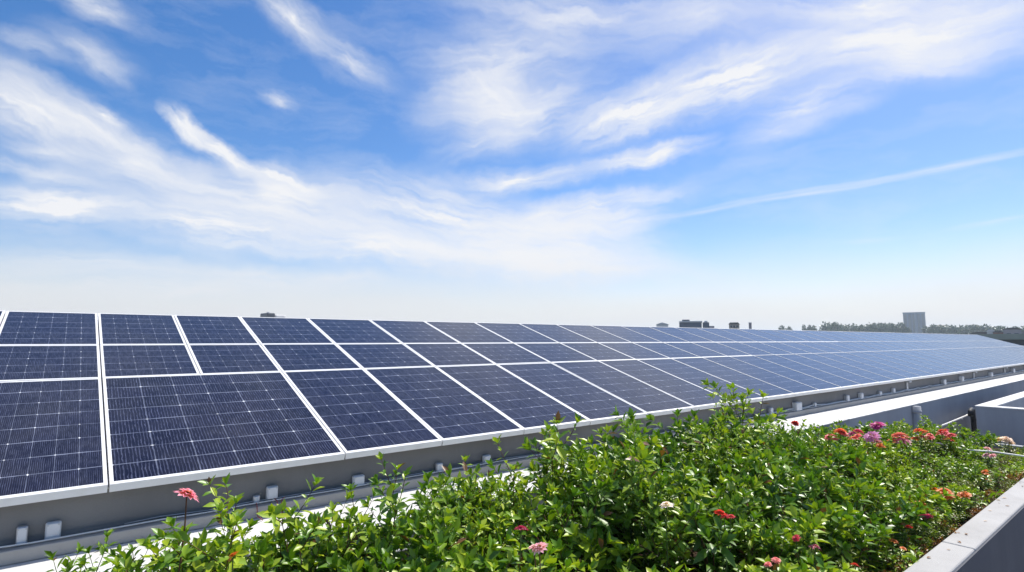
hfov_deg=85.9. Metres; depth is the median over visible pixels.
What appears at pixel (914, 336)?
solar panel
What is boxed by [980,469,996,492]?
marigold plant
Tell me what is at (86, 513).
solar panel frame
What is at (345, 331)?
solar panel
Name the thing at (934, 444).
bedding plant
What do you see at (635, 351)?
solar panel
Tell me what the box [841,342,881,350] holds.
solar panel
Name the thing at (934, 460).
bedding plant
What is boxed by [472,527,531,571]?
leafy shrub
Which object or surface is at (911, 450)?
bedding plant
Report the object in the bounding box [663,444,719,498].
bedding plant
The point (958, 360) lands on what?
solar panel
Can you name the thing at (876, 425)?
zinnia plant
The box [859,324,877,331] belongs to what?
skyline tree
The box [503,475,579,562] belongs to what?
leafy shrub
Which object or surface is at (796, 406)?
junction box
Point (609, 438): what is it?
leafy shrub
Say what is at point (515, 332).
solar panel
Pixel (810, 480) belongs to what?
leafy shrub
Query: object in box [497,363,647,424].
solar panel
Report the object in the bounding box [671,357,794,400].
solar panel
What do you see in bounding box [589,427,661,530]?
leafy shrub
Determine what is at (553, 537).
bedding plant
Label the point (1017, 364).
solar panel
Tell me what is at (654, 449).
leafy shrub
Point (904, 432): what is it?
bedding plant
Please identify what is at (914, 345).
solar panel
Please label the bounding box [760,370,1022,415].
cable
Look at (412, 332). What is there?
solar panel
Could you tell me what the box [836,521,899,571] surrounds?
leafy shrub
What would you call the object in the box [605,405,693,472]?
shrub shoot
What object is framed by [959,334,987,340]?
solar panel
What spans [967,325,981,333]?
skyline tree
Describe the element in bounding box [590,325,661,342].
solar panel
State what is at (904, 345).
solar panel
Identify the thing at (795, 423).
zinnia plant
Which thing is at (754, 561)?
bedding plant
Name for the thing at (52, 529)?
junction box
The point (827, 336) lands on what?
solar panel
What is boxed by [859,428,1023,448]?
planter end wall
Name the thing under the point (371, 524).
leafy shrub
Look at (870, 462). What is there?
bedding plant
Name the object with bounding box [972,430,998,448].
bedding plant
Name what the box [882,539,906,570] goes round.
marigold plant
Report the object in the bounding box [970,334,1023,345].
neighbour building
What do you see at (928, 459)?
bedding plant
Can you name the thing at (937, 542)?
dry tuft
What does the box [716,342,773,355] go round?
solar panel
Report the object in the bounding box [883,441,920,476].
bedding plant
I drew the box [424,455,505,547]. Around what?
shrub shoot
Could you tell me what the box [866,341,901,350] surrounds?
solar panel
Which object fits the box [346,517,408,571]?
bedding plant
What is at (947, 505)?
bedding plant
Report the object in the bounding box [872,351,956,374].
solar panel
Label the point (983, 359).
solar panel
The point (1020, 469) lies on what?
bedding plant
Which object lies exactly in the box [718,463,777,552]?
leafy shrub
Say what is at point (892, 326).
skyline tree
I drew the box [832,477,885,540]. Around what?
leafy shrub
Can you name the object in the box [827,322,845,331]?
skyline tree
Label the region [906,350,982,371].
solar panel
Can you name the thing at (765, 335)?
solar panel
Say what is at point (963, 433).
bedding plant
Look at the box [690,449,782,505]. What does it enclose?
leafy shrub
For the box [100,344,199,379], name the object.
solar panel
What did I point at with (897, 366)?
solar panel
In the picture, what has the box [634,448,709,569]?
leafy shrub
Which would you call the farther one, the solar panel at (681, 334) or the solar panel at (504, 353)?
the solar panel at (681, 334)
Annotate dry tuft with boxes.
[885,554,912,571]
[896,537,927,560]
[917,532,942,551]
[937,518,961,534]
[964,505,984,518]
[984,488,1005,502]
[1001,471,1023,484]
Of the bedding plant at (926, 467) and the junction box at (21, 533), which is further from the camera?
the bedding plant at (926, 467)
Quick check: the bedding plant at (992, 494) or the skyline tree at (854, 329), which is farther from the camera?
the skyline tree at (854, 329)
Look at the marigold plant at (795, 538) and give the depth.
3.48 m
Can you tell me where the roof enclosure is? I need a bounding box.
[975,391,1023,445]
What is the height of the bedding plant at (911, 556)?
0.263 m
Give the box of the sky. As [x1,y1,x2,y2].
[0,0,1023,330]
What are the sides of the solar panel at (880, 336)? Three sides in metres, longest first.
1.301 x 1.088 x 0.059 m
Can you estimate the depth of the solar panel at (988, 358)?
23.05 m
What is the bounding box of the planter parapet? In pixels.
[904,478,1023,571]
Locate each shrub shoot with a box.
[112,548,178,571]
[136,473,279,571]
[256,474,370,571]
[342,451,415,566]
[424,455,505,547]
[485,435,540,565]
[523,410,592,536]
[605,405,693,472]
[701,378,787,443]
[711,410,738,447]
[824,419,854,449]
[917,414,931,431]
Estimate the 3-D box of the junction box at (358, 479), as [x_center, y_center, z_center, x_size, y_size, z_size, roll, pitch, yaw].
[-1.410,1.814,5.048,0.110,0.152,0.060,5,-7,-39]
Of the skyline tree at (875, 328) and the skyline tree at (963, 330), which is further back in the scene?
the skyline tree at (875, 328)
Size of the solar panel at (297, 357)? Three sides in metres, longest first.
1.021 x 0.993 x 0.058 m
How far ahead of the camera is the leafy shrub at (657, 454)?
5.12 m
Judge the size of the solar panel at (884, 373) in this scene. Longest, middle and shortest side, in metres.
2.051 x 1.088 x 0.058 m
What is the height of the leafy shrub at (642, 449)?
1.002 m
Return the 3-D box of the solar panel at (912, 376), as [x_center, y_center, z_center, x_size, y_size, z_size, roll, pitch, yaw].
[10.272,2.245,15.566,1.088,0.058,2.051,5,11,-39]
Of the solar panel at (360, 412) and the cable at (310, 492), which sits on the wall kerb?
the cable at (310, 492)
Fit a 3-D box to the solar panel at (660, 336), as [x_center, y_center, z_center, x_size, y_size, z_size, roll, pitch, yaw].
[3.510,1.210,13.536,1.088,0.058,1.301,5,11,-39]
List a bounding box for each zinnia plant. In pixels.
[160,488,198,571]
[512,525,528,571]
[527,542,546,571]
[657,501,675,571]
[713,509,739,571]
[791,420,798,439]
[824,428,861,477]
[848,429,864,446]
[862,431,881,451]
[869,422,885,438]
[876,443,888,466]
[885,432,912,459]
[911,428,933,457]
[924,429,954,456]
[982,446,996,469]
[996,436,1015,456]
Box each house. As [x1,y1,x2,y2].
[729,322,739,328]
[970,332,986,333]
[992,331,1003,333]
[1002,328,1021,333]
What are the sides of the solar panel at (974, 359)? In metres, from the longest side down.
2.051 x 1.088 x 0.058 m
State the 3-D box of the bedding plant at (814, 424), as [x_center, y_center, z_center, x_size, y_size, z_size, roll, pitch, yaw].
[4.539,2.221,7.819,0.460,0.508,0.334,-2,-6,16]
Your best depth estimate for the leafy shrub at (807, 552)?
3.52 m
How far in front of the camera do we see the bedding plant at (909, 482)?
5.39 m
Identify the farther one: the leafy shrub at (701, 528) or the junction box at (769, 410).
the junction box at (769, 410)
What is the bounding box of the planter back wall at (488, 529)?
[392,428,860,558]
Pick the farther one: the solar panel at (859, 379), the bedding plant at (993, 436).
the solar panel at (859, 379)
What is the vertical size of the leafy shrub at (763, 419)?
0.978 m
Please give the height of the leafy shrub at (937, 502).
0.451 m
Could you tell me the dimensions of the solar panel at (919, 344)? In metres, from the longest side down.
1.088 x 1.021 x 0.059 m
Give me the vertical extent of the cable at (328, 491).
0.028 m
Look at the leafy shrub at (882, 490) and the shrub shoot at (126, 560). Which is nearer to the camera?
the shrub shoot at (126, 560)
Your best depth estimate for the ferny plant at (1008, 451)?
7.67 m
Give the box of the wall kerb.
[0,371,1023,565]
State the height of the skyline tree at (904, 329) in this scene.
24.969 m
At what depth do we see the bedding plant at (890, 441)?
6.68 m
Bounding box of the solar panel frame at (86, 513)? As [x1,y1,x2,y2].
[0,327,1023,545]
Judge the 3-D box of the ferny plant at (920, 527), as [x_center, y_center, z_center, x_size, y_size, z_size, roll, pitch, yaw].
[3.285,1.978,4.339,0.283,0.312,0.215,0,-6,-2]
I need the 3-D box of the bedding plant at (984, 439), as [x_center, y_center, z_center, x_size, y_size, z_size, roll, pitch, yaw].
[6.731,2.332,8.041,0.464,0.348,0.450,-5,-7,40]
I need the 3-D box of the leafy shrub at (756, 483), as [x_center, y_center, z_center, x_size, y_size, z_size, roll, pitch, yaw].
[1.581,1.756,4.148,0.589,0.726,0.650,5,-8,-42]
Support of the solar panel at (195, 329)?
on the solar panel frame at (86, 513)
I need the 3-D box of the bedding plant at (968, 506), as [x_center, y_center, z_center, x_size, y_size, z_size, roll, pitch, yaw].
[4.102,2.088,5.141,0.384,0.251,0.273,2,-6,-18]
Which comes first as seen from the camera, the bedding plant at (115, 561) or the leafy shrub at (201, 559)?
the bedding plant at (115, 561)
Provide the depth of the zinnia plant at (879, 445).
6.03 m
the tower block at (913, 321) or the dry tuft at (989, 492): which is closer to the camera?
the dry tuft at (989, 492)
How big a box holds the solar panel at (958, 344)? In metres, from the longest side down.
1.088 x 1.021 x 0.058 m
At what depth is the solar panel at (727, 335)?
15.58 m
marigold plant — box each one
[227,551,238,571]
[764,557,780,571]
[790,535,806,563]
[807,544,819,568]
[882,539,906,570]
[896,525,913,550]
[911,501,930,535]
[919,514,934,543]
[933,488,971,519]
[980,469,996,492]
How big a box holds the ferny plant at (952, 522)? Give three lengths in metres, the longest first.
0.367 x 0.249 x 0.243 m
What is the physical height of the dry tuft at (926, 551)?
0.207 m
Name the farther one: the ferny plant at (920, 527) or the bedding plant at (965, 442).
the bedding plant at (965, 442)
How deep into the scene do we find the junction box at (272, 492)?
4.56 m
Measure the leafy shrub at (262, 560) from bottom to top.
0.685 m
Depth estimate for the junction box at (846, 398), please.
11.98 m
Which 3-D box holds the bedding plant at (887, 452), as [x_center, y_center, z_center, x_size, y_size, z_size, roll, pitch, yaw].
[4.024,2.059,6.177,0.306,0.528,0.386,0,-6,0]
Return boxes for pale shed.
[656,322,668,326]
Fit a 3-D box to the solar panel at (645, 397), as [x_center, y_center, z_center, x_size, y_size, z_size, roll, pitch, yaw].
[1.700,1.571,8.706,1.128,0.060,2.051,5,11,-39]
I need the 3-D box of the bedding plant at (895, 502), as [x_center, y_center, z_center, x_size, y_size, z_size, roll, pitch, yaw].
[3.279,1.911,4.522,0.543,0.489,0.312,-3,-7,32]
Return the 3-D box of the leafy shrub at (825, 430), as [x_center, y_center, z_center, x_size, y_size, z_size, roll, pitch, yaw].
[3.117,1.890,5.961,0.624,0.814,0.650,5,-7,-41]
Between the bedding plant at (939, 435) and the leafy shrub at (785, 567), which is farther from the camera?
the bedding plant at (939, 435)
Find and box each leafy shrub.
[159,550,249,571]
[162,522,249,571]
[201,537,292,571]
[233,567,274,571]
[256,511,331,571]
[272,506,350,571]
[273,514,345,570]
[312,516,382,571]
[318,541,380,571]
[318,548,393,571]
[342,516,373,543]
[356,511,408,562]
[365,507,456,571]
[370,540,452,571]
[393,483,454,543]
[405,463,477,550]
[405,506,507,571]
[418,504,517,571]
[426,482,500,535]
[428,483,495,540]
[453,471,499,539]
[453,485,493,548]
[471,497,538,569]
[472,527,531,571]
[485,537,560,571]
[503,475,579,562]
[510,475,623,571]
[519,437,600,512]
[539,522,598,571]
[546,459,596,557]
[549,553,578,571]
[562,513,642,571]
[566,434,659,564]
[579,424,630,472]
[586,423,666,456]
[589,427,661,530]
[601,452,668,529]
[614,436,674,470]
[620,565,634,571]
[628,445,697,548]
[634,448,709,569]
[641,426,692,450]
[641,469,698,536]
[643,408,720,465]
[646,564,682,571]
[647,433,683,449]
[649,435,670,467]
[649,447,712,473]
[665,473,764,553]
[666,435,686,472]
[681,489,753,571]
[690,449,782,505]
[691,411,769,495]
[692,432,770,483]
[692,488,789,571]
[709,485,790,570]
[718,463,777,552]
[727,446,795,514]
[729,450,793,526]
[731,448,810,543]
[732,555,814,571]
[743,437,798,499]
[748,519,804,571]
[749,419,797,464]
[760,435,794,494]
[760,534,834,570]
[767,469,837,533]
[777,504,830,554]
[781,425,831,458]
[783,436,868,506]
[783,495,861,565]
[785,553,859,571]
[789,468,868,546]
[801,490,843,562]
[811,442,858,491]
[822,521,880,570]
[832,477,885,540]
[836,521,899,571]
[839,445,893,490]
[842,506,889,564]
[845,448,885,474]
[847,486,887,527]
[866,498,931,553]
[887,485,941,534]
[898,486,954,530]
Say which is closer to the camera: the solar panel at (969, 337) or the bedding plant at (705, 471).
the bedding plant at (705, 471)
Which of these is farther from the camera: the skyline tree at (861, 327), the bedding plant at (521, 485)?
the skyline tree at (861, 327)
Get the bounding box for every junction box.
[15,525,28,543]
[44,520,61,538]
[252,495,259,502]
[266,485,277,499]
[352,474,364,485]
[435,462,442,472]
[482,454,490,463]
[767,407,773,413]
[792,402,801,410]
[844,395,849,401]
[858,393,863,398]
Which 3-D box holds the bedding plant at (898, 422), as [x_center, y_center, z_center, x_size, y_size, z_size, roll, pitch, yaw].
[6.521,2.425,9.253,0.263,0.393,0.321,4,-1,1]
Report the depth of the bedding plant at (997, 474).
6.18 m
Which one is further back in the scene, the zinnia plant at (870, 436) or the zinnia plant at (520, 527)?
the zinnia plant at (870, 436)
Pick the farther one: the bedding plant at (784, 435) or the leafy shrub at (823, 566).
the bedding plant at (784, 435)
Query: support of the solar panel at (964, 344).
on the solar panel frame at (86, 513)
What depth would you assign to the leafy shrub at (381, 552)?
2.68 m
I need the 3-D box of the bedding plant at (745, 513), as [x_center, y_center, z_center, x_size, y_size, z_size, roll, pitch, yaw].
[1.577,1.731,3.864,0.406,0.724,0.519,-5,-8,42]
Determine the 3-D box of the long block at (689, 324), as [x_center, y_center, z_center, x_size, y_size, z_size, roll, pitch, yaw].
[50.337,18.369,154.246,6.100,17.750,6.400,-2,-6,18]
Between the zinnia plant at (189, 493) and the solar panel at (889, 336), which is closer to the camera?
the zinnia plant at (189, 493)
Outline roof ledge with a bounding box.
[0,373,1023,571]
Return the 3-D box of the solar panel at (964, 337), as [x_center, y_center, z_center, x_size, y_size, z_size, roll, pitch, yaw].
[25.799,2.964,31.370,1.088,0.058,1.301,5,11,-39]
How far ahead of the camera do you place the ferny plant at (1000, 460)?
7.10 m
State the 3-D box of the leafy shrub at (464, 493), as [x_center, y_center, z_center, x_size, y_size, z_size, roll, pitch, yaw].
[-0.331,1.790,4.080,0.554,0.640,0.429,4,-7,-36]
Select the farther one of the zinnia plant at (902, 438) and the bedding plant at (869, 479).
the zinnia plant at (902, 438)
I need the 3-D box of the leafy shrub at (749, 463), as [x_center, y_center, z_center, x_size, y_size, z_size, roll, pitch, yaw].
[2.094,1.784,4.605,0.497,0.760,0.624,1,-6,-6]
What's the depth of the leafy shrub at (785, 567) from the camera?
3.28 m
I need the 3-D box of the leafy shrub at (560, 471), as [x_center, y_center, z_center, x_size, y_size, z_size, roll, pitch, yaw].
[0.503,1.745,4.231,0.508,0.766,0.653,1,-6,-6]
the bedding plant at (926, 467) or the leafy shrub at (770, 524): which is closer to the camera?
the leafy shrub at (770, 524)
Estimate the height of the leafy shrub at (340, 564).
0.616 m
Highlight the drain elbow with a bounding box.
[968,407,976,436]
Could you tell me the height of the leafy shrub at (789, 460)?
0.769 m
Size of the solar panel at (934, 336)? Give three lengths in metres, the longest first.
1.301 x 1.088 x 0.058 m
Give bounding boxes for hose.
[895,437,1023,456]
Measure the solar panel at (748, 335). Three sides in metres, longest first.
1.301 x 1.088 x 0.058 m
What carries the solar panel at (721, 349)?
on the solar panel frame at (86, 513)
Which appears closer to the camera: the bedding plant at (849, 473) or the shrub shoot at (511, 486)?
the shrub shoot at (511, 486)
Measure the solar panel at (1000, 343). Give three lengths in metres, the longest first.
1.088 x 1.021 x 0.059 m
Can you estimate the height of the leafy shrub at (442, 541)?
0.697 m
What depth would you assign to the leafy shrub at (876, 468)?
5.52 m
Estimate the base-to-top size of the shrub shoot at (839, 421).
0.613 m
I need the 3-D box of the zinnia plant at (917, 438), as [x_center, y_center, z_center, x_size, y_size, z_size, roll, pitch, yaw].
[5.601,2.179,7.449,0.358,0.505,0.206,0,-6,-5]
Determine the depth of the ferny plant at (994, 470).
6.48 m
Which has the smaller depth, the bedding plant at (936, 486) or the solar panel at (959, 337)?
the bedding plant at (936, 486)
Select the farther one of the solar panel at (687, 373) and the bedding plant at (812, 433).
the solar panel at (687, 373)
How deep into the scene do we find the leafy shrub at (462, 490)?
4.27 m
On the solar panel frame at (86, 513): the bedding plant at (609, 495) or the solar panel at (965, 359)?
the solar panel at (965, 359)
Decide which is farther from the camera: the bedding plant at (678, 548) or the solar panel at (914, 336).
the solar panel at (914, 336)
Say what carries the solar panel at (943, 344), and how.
on the solar panel frame at (86, 513)
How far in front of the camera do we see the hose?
7.16 m
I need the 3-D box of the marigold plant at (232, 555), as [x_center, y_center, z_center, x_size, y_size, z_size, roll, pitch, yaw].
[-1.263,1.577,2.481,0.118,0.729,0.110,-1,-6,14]
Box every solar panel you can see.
[0,311,4,325]
[0,311,98,344]
[0,345,100,381]
[0,378,107,506]
[98,313,185,344]
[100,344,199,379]
[102,372,344,491]
[174,315,259,344]
[187,344,280,373]
[240,317,334,344]
[261,344,361,371]
[282,369,441,458]
[307,318,400,343]
[336,343,433,368]
[364,366,523,445]
[370,320,458,342]
[403,343,494,366]
[424,321,512,342]
[436,364,590,433]
[461,343,549,364]
[475,322,558,342]
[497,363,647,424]
[515,343,596,362]
[519,323,596,342]
[551,361,694,415]
[556,324,631,342]
[561,343,633,360]
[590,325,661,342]
[599,359,732,409]
[600,343,668,359]
[622,326,687,342]
[634,343,698,357]
[639,358,766,404]
[650,327,712,341]
[663,342,725,356]
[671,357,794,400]
[674,327,735,341]
[691,342,751,355]
[698,328,756,341]
[702,356,820,395]
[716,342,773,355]
[718,328,775,341]
[729,356,842,392]
[738,329,792,341]
[739,342,792,354]
[753,355,861,389]
[755,329,808,341]
[760,342,809,353]
[773,330,823,341]
[777,354,879,386]
[779,342,827,352]
[788,330,837,341]
[796,342,841,352]
[796,353,895,384]
[801,330,850,341]
[813,342,857,351]
[813,353,910,381]
[817,331,862,341]
[827,342,868,351]
[828,331,869,341]
[832,352,923,379]
[838,331,880,340]
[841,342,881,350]
[845,352,935,378]
[852,332,890,340]
[854,342,893,350]
[861,332,899,340]
[861,351,945,376]
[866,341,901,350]
[871,332,908,340]
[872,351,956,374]
[874,341,912,349]
[879,332,916,340]
[885,341,922,349]
[885,351,965,373]
[887,332,924,340]
[894,341,928,349]
[896,350,974,372]
[898,333,931,340]
[904,341,938,348]
[905,333,938,340]
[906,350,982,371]
[912,333,945,340]
[913,341,946,348]
[917,350,989,369]
[918,333,951,340]
[920,341,954,348]
[924,333,957,340]
[927,349,996,368]
[928,341,958,348]
[933,349,1003,367]
[934,334,963,340]
[936,341,965,347]
[940,334,968,340]
[943,341,972,347]
[943,349,1009,366]
[945,334,973,340]
[950,334,978,340]
[950,341,978,347]
[951,349,1015,366]
[955,334,983,340]
[957,348,1020,365]
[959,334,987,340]
[962,348,1023,364]
[964,334,992,340]
[988,341,1012,346]
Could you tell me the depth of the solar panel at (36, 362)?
5.52 m
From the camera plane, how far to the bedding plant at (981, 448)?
7.29 m
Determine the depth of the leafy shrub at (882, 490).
4.70 m
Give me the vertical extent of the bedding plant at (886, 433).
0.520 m
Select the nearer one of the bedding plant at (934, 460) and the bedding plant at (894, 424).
the bedding plant at (934, 460)
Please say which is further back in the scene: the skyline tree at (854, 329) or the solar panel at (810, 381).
the skyline tree at (854, 329)
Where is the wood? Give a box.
[818,321,1023,332]
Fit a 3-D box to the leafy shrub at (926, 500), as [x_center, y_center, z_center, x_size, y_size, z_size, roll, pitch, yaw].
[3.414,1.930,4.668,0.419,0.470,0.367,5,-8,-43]
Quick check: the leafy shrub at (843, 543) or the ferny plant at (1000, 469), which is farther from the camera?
the ferny plant at (1000, 469)
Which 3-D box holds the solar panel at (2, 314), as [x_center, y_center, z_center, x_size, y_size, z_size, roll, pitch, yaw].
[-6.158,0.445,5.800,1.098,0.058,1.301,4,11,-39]
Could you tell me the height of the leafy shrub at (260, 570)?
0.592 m
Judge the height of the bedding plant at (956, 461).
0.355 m
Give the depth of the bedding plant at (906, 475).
5.42 m
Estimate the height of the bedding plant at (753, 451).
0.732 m
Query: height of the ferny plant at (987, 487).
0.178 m
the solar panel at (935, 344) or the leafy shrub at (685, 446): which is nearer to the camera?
the leafy shrub at (685, 446)
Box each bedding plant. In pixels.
[45,541,85,571]
[72,529,195,571]
[74,556,123,571]
[215,520,303,571]
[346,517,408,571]
[394,480,473,570]
[439,472,524,571]
[439,547,522,571]
[488,472,536,532]
[526,493,583,570]
[531,457,569,505]
[562,419,643,554]
[562,422,654,571]
[597,443,686,571]
[603,418,655,453]
[612,439,712,570]
[634,500,705,571]
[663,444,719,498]
[673,443,735,512]
[675,406,754,476]
[690,420,773,497]
[702,475,771,571]
[707,395,785,466]
[732,517,791,571]
[741,439,780,466]
[745,414,806,451]
[778,456,851,542]
[781,427,826,503]
[789,419,845,460]
[807,424,844,441]
[813,423,836,440]
[816,439,846,456]
[820,444,868,501]
[822,427,847,456]
[823,422,860,449]
[833,439,867,488]
[839,426,864,444]
[841,471,877,508]
[843,424,890,431]
[849,433,906,477]
[850,433,877,451]
[850,545,921,571]
[854,442,897,469]
[855,420,888,438]
[859,443,890,482]
[866,483,911,525]
[869,461,904,495]
[873,488,951,544]
[876,484,917,522]
[878,462,922,497]
[879,427,900,458]
[883,422,914,447]
[883,423,910,431]
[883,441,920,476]
[886,476,963,501]
[887,435,932,482]
[889,424,913,460]
[890,466,935,490]
[893,418,904,429]
[895,478,934,496]
[899,459,922,482]
[900,419,945,447]
[901,428,927,450]
[908,431,941,461]
[910,420,936,440]
[911,461,949,488]
[913,458,943,487]
[915,479,971,512]
[919,452,956,477]
[923,453,954,476]
[925,428,947,459]
[928,452,956,487]
[930,428,949,452]
[931,494,974,520]
[932,439,975,460]
[932,492,959,524]
[933,487,967,508]
[940,485,978,503]
[941,438,971,466]
[942,436,973,452]
[942,451,970,479]
[947,421,994,447]
[949,482,1004,507]
[950,424,969,443]
[951,461,987,488]
[954,433,990,452]
[957,447,998,467]
[964,454,994,474]
[964,467,1006,488]
[965,429,999,453]
[971,444,1006,463]
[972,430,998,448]
[1002,464,1023,479]
[1009,459,1023,471]
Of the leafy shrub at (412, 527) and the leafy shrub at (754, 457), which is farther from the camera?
the leafy shrub at (754, 457)
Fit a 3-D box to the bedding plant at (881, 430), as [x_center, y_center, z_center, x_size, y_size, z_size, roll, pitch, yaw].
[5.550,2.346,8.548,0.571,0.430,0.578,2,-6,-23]
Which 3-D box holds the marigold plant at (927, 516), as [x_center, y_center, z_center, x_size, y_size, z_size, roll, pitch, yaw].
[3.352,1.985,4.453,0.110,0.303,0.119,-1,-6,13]
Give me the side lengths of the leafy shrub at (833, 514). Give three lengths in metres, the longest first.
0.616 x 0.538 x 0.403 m
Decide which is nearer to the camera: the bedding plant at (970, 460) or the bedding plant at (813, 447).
the bedding plant at (813, 447)
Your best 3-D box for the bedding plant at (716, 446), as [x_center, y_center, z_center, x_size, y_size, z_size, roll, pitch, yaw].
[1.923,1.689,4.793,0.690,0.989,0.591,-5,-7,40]
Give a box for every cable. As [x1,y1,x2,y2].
[0,370,1023,547]
[124,428,685,523]
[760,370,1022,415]
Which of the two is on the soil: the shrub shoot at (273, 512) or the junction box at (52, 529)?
the shrub shoot at (273, 512)
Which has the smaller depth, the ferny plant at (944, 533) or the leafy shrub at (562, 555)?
the leafy shrub at (562, 555)
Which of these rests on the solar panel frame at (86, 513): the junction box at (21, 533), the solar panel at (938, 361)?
the solar panel at (938, 361)
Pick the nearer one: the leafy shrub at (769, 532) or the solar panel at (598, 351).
the leafy shrub at (769, 532)
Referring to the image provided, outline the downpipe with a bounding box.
[912,406,922,433]
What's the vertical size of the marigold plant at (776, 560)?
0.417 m
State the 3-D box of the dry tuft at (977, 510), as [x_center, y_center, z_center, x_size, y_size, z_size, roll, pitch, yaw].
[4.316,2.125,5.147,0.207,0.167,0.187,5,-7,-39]
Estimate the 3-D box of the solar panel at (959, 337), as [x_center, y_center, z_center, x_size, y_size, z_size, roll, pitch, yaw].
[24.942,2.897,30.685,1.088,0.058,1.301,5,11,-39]
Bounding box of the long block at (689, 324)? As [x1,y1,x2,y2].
[679,320,701,327]
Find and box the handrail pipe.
[936,414,967,427]
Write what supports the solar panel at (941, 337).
on the solar panel frame at (86, 513)
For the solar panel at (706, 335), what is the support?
on the solar panel frame at (86, 513)
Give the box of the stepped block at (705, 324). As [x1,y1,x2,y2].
[703,321,713,327]
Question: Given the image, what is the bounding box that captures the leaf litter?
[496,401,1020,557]
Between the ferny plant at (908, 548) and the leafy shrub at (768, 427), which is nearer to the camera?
the ferny plant at (908, 548)
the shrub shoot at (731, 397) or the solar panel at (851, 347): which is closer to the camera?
the shrub shoot at (731, 397)
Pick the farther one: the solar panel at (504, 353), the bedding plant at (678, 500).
the solar panel at (504, 353)
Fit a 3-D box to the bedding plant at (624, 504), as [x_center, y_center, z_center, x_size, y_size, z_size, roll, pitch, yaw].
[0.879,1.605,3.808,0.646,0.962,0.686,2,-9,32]
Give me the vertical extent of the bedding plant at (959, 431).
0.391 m
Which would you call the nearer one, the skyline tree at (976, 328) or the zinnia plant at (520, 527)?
the zinnia plant at (520, 527)
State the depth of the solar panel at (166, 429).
4.88 m
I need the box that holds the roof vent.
[260,312,285,317]
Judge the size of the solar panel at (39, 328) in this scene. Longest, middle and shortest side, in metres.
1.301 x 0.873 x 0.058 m
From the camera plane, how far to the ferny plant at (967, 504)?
5.17 m
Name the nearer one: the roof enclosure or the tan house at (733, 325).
the roof enclosure
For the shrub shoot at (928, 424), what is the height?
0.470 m
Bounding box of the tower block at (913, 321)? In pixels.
[903,312,925,332]
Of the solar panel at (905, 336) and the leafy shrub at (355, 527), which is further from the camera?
the solar panel at (905, 336)
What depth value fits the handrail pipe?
13.64 m
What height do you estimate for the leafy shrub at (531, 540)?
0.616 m
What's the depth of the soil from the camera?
5.05 m
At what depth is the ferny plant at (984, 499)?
5.62 m
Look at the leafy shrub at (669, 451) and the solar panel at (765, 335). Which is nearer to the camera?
the leafy shrub at (669, 451)
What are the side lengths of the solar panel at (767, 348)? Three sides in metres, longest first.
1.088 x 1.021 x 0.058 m
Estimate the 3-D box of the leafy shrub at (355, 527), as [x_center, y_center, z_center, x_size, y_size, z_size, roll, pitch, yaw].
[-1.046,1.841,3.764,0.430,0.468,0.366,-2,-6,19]
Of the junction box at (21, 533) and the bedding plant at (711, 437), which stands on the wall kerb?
the junction box at (21, 533)
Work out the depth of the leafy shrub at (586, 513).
3.58 m
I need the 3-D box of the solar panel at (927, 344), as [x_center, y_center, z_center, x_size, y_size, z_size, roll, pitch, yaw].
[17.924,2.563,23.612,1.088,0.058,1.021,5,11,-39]
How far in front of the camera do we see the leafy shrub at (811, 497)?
4.15 m
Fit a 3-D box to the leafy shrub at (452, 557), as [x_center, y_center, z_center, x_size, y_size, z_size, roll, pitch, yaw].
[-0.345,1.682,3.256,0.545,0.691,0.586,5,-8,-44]
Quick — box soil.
[401,438,1023,571]
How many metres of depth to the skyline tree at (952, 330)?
372.32 m
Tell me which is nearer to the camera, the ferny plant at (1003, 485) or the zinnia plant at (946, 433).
the ferny plant at (1003, 485)
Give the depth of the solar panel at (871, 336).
22.49 m
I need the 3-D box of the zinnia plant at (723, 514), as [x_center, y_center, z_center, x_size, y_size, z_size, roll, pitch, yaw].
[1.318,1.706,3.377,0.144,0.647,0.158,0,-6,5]
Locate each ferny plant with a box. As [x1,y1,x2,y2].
[825,543,866,571]
[876,539,922,568]
[892,535,933,556]
[910,513,942,547]
[929,513,954,539]
[932,508,966,527]
[932,519,956,536]
[946,475,983,490]
[949,498,982,516]
[972,461,998,480]
[977,489,997,504]
[983,486,1003,498]
[989,460,1017,473]
[993,479,1014,490]
[995,456,1018,470]
[999,470,1016,480]
[1000,478,1018,487]
[1001,454,1020,464]
[1004,446,1023,453]
[1004,450,1023,460]
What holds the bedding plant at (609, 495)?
on the soil
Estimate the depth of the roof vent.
10.49 m
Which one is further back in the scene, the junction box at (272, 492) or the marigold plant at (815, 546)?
the junction box at (272, 492)
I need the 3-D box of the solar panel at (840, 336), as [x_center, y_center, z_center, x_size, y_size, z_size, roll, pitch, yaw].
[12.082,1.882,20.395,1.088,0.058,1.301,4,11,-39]
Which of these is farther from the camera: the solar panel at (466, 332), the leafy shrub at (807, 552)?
the solar panel at (466, 332)
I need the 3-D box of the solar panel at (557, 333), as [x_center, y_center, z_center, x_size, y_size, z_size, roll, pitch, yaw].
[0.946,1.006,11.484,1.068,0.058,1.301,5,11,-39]
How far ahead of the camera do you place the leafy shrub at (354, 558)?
3.32 m
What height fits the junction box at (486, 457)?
0.146 m
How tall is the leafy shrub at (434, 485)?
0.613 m
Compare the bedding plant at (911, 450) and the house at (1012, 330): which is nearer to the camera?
the bedding plant at (911, 450)
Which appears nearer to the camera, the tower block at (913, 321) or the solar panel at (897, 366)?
the solar panel at (897, 366)
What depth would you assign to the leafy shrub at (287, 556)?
3.17 m
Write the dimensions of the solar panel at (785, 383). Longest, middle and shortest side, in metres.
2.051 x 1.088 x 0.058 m
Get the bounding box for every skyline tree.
[821,325,827,330]
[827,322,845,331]
[849,325,856,331]
[855,324,865,331]
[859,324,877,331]
[868,324,883,331]
[879,323,889,332]
[886,323,902,332]
[890,322,912,332]
[926,324,946,333]
[934,324,946,333]
[946,325,961,333]
[957,327,971,333]
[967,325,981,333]
[981,324,995,331]
[995,325,1004,333]

